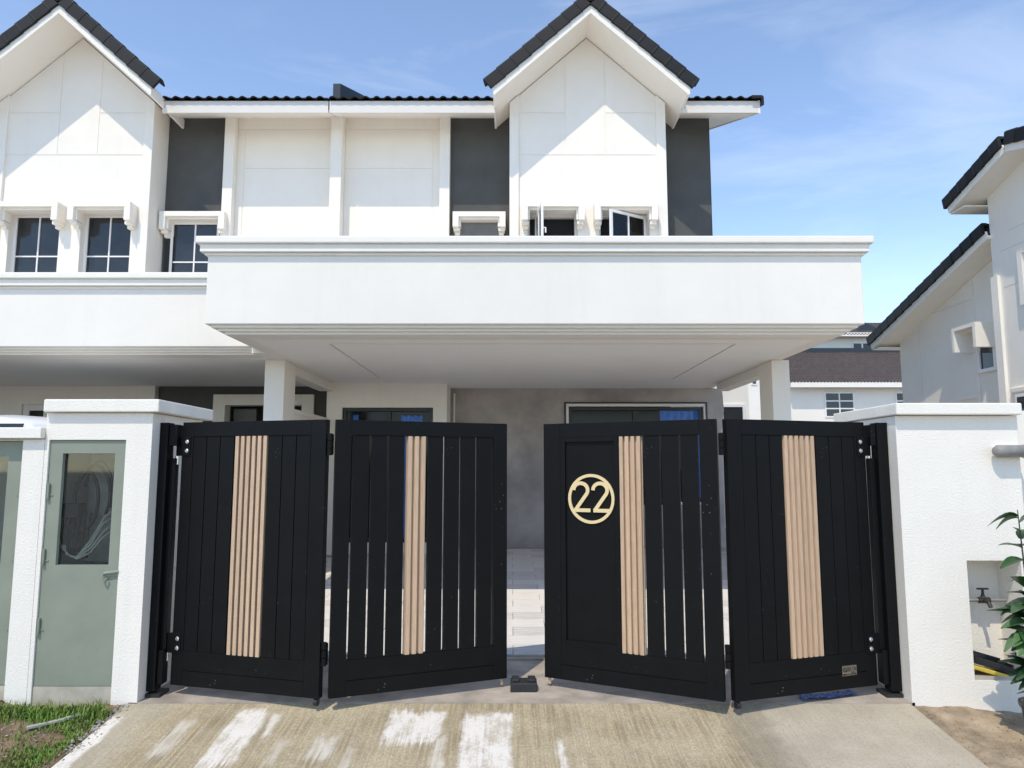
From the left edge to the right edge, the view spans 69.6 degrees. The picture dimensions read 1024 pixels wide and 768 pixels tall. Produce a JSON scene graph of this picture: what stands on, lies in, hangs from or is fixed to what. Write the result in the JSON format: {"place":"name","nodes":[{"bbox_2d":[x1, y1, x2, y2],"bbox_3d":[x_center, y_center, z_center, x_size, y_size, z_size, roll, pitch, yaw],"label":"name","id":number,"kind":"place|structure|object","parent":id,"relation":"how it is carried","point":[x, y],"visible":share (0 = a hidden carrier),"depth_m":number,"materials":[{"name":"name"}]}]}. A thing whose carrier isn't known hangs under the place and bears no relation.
{"place":"outdoors","nodes":[
{"label":"outdoors","id":0,"kind":"place"},
{"bbox_2d":[0,415,46,427],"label":"car","id":1,"kind":"object","parent":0,"point":[19,421],"visible":0.02,"depth_m":7.06,"materials":[{"name":"white paint"}]},
{"bbox_2d":[0,714,103,767],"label":"grass","id":2,"kind":"structure","parent":0,"point":[46,753],"depth_m":4.40,"materials":[{"name":"green plant"}]},
{"bbox_2d":[0,698,112,730],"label":"grass","id":3,"kind":"structure","parent":0,"point":[48,712],"depth_m":4.81,"materials":[{"name":"green plant"}]},
{"bbox_2d":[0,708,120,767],"bbox_3d":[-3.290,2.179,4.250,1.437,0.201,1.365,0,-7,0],"label":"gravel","id":4,"kind":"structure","parent":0,"point":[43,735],"depth_m":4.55,"materials":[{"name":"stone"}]},
{"bbox_2d":[0,701,124,767],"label":"verge soil","id":5,"kind":"structure","parent":0,"point":[5,731],"depth_m":4.54,"materials":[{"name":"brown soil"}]},
{"bbox_2d":[26,713,86,728],"bbox_3d":[-2.900,2.150,4.704,0.040,0.022,0.339,-7,-9,45],"label":"wood scrap","id":6,"kind":"object","parent":5,"relation":"on","point":[43,724],"visible":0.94,"depth_m":4.66,"materials":[{"name":"grey wood"}]},
{"bbox_2d":[65,703,129,751],"bbox_3d":[-2.607,2.159,4.643,0.171,0.091,0.648,0,-7,0],"label":"rubble","id":7,"kind":"object","parent":5,"relation":"on","point":[100,721],"visible":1,"depth_m":4.62,"materials":[{"name":"stone"}]},
{"bbox_2d":[0,0,335,421],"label":"terrace house","id":8,"kind":"structure","parent":0,"point":[124,182],"depth_m":12.04,"materials":[{"name":"white paint"}]},
{"bbox_2d":[11,215,58,271],"bbox_3d":[-7.739,-2.078,12.019,0.821,1.396,0.060,0,-7,0],"label":"window","id":9,"kind":"structure","parent":8,"relation":"in","point":[35,237],"depth_m":12.04,"materials":[{"name":"blue glass"}]},
{"bbox_2d":[23,405,47,416],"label":"window","id":10,"kind":"structure","parent":8,"relation":"in","point":[28,410],"depth_m":12.18,"materials":[{"name":"white metal"}]},
{"bbox_2d":[82,215,130,271],"bbox_3d":[-6.577,-2.078,12.019,0.812,1.396,0.060,0,-7,0],"label":"window","id":11,"kind":"structure","parent":8,"relation":"in","point":[107,237],"depth_m":12.04,"materials":[{"name":"blue glass"}]},
{"bbox_2d":[169,222,219,271],"bbox_3d":[-5.325,-2.037,12.337,0.818,1.389,0.060,0,-7,0],"label":"window","id":12,"kind":"structure","parent":8,"relation":"in","point":[187,256],"depth_m":12.36,"materials":[{"name":"blue glass"}]},
{"bbox_2d":[0,0,1023,322],"label":"sky","id":13,"kind":"structure","parent":0,"point":[872,111],"materials":[{"name":"blue"}]},
{"bbox_2d":[52,704,987,767],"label":"driveway","id":14,"kind":"structure","parent":0,"point":[520,736],"depth_m":4.50,"materials":[{"name":"beige concrete"}]},
{"bbox_2d":[196,0,873,552],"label":"terrace house","id":15,"kind":"structure","parent":0,"point":[530,248],"depth_m":11.26,"materials":[{"name":"paint"}]},
{"bbox_2d":[343,408,432,541],"bbox_3d":[-2.002,1.451,11.816,1.466,2.138,0.090,0,-7,0],"label":"window","id":16,"kind":"structure","parent":15,"relation":"in","point":[379,414],"depth_m":11.89,"materials":[{"name":"black glass"}]},
{"bbox_2d":[527,215,576,235],"bbox_3d":[0.657,-2.074,12.052,0.812,1.396,0.125,0,-7,0],"label":"window","id":17,"kind":"structure","parent":15,"relation":"in","point":[553,227],"depth_m":12.16,"materials":[{"name":"black glass"}]},
{"bbox_2d":[599,215,647,235],"bbox_3d":[1.819,-2.074,12.052,0.821,1.396,0.125,0,-7,0],"label":"window","id":18,"kind":"structure","parent":15,"relation":"in","point":[604,231],"depth_m":12.15,"materials":[{"name":"black glass"}]},
{"bbox_2d":[569,407,702,501],"bbox_3d":[2.114,1.198,12.551,2.293,1.611,0.090,0,-7,0],"label":"window","id":19,"kind":"structure","parent":15,"relation":"in","point":[576,414],"depth_m":12.62,"materials":[{"name":"black glass"}]},
{"bbox_2d":[748,380,760,419],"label":"house","id":20,"kind":"structure","parent":0,"point":[754,400],"depth_m":33.13,"materials":[{"name":"white paint"}]},
{"bbox_2d":[782,323,902,421],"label":"house","id":21,"kind":"structure","parent":0,"point":[851,370],"depth_m":35.25,"materials":[{"name":"white paint"}]},
{"bbox_2d":[824,392,854,417],"bbox_3d":[15.625,0.990,35.110,1.427,1.226,0.060,0,-7,0],"label":"window","id":22,"kind":"structure","parent":21,"relation":"in","point":[834,402],"depth_m":35.10,"materials":[{"name":"white metal"}]},
{"bbox_2d":[852,342,870,347],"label":"window","id":23,"kind":"structure","parent":21,"relation":"in","point":[854,344],"depth_m":40.68,"materials":[{"name":"white metal"}]},
{"bbox_2d":[895,392,902,402],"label":"window","id":24,"kind":"structure","parent":21,"relation":"in","point":[898,395],"depth_m":35.14,"materials":[{"name":"white metal"}]},
{"bbox_2d":[913,706,1023,767],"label":"dirt verge","id":25,"kind":"structure","parent":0,"point":[991,754],"depth_m":4.65,"materials":[{"name":"beige gravel"}]},
{"bbox_2d":[987,510,1023,717],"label":"potted plant","id":26,"kind":"object","parent":25,"relation":"on","point":[1015,608],"visible":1,"depth_m":4.61,"materials":[{"name":"green plant"}]},
{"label":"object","id":27,"kind":"structure","parent":0,"visible":0},
{"bbox_2d":[0,427,45,705],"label":"boundary wall","id":28,"kind":"structure","parent":27,"relation":"on","point":[22,450],"depth_m":5.12,"materials":[{"name":"white paint"}]},
{"bbox_2d":[0,441,22,684],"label":"cabinet door","id":29,"kind":"structure","parent":28,"relation":"in","point":[13,449],"depth_m":5.15,"materials":[{"name":"green paint"}]},
{"bbox_2d":[26,399,212,707],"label":"gate pillar","id":30,"kind":"structure","parent":27,"relation":"on","point":[90,631],"depth_m":5.11,"materials":[{"name":"white paint"}]},
{"bbox_2d":[34,440,125,685],"bbox_3d":[-2.989,1.227,5.107,0.573,1.668,0.071,0,-7,0],"label":"cabinet door","id":31,"kind":"structure","parent":30,"relation":"in","point":[75,630],"depth_m":5.08,"materials":[{"name":"green paint"}]},
{"bbox_2d":[59,511,111,559],"bbox_3d":[-3.007,1.065,5.191,0.366,0.342,0.036,0,-7,-3],"label":"cable coil","id":32,"kind":"object","parent":30,"relation":"attached to","point":[83,551],"visible":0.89,"depth_m":5.18,"materials":[{"name":"grey"}]},
{"bbox_2d":[84,454,114,560],"bbox_3d":[-2.950,0.882,5.525,0.360,0.860,0.460,0,-7,0],"label":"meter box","id":33,"kind":"object","parent":30,"relation":"attached to","point":[100,552],"visible":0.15,"depth_m":5.43,"materials":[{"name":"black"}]},
{"bbox_2d":[61,460,112,558],"bbox_3d":[-3.031,0.890,5.258,0.321,0.696,0.087,0,-7,0],"label":"cable","id":34,"kind":"object","parent":33,"relation":"hanging from","point":[84,472],"visible":0.99,"depth_m":5.24,"materials":[{"name":"black plastic"}]},
{"bbox_2d":[61,503,85,517],"bbox_3d":[-3.127,0.900,5.246,0.135,0.100,0.090,0,-7,0],"label":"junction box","id":35,"kind":"object","parent":34,"relation":"attached to","point":[73,510],"visible":1,"depth_m":5.20,"materials":[{"name":"grey"}]},
{"bbox_2d":[294,409,328,419],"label":"boundary wall","id":36,"kind":"structure","parent":27,"relation":"on","point":[300,415],"depth_m":10.46,"materials":[{"name":"white paint"}]},
{"bbox_2d":[129,661,914,705],"bbox_3d":[0.065,2.342,5.467,5.330,0.306,1.000,0,-7,0],"label":"gate threshold","id":37,"kind":"object","parent":27,"relation":"on","point":[555,691],"visible":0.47,"depth_m":5.12,"materials":[{"name":"concrete"}]},
{"bbox_2d":[145,423,182,697],"bbox_3d":[-2.478,1.233,5.268,0.120,1.907,0.150,0,-7,0],"label":"gate post","id":38,"kind":"object","parent":37,"relation":"on","point":[171,434],"visible":0.94,"depth_m":5.23,"materials":[{"name":"black metal"}]},
{"bbox_2d":[166,419,506,705],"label":"folding gate","id":39,"kind":"structure","parent":38,"relation":"attached to","point":[249,602],"depth_m":5.13,"materials":[{"name":"black metal"}]},
{"bbox_2d":[510,675,536,691],"bbox_3d":[0.083,2.150,5.283,0.190,0.086,0.150,0,-7,0],"label":"gate stop","id":40,"kind":"object","parent":37,"relation":"on","point":[518,684],"visible":1,"depth_m":5.21,"materials":[{"name":"black rubber"}]},
{"bbox_2d":[798,689,856,700],"bbox_3d":[2.191,2.157,5.106,0.461,0.014,0.120,2,-7,-15],"label":"plastic sheet","id":41,"kind":"object","parent":37,"relation":"on","point":[828,695],"visible":0.98,"depth_m":5.11,"materials":[{"name":"blue plastic"}]},
{"bbox_2d":[864,423,903,697],"bbox_3d":[2.648,1.233,5.268,0.116,1.907,0.150,0,-7,0],"label":"gate post","id":42,"kind":"object","parent":37,"relation":"on","point":[883,564],"visible":0.91,"depth_m":5.23,"materials":[{"name":"black metal"}]},
{"bbox_2d":[544,419,880,708],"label":"folding gate","id":43,"kind":"structure","parent":42,"relation":"attached to","point":[800,596],"depth_m":5.09,"materials":[{"name":"black metal"}]},
{"bbox_2d":[324,548,729,660],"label":"porch floor","id":44,"kind":"structure","parent":27,"relation":"on","point":[525,611],"depth_m":7.97,"materials":[{"name":"white tile"}]},
{"bbox_2d":[681,384,748,527],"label":"outhouse","id":45,"kind":"structure","parent":27,"relation":"on","point":[736,403],"depth_m":20.07,"materials":[{"name":"white paint"}]},
{"bbox_2d":[721,404,745,432],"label":"window","id":46,"kind":"structure","parent":45,"relation":"in","point":[731,411],"depth_m":20.01,"materials":[{"name":"white metal"}]},
{"bbox_2d":[834,403,1023,712],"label":"boundary wall","id":47,"kind":"structure","parent":27,"relation":"on","point":[957,487],"depth_m":5.14,"materials":[{"name":"white paint"}]},
{"bbox_2d":[969,588,1006,607],"bbox_3d":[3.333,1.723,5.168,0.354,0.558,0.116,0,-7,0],"label":"water tap","id":48,"kind":"object","parent":47,"relation":"attached to","point":[982,598],"visible":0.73,"depth_m":5.22,"materials":[{"name":"grey metal"}]},
{"bbox_2d":[973,651,1014,675],"bbox_3d":[3.310,1.950,5.115,0.312,0.189,0.188,0,-7,0],"label":"plastic tray","id":49,"kind":"object","parent":47,"relation":"in","point":[985,660],"visible":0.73,"depth_m":5.04,"materials":[{"name":"black plastic"}]},
{"bbox_2d":[992,444,1023,457],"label":"pipe","id":50,"kind":"object","parent":47,"relation":"attached to","point":[1007,450],"visible":1,"depth_m":5.09,"materials":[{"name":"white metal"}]},
{"bbox_2d":[866,126,1023,410],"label":"house","id":51,"kind":"structure","parent":27,"relation":"on","point":[950,327],"depth_m":12.30,"materials":[{"name":"white paint"}]},
{"bbox_2d":[977,347,996,372],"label":"window","id":52,"kind":"structure","parent":51,"relation":"in","point":[986,357],"depth_m":12.36,"materials":[{"name":"glass"}]},
{"bbox_2d":[1015,393,1023,410],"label":"window","id":53,"kind":"structure","parent":51,"relation":"in","point":[1019,398],"depth_m":10.95,"materials":[{"name":"white metal"}]}
]}

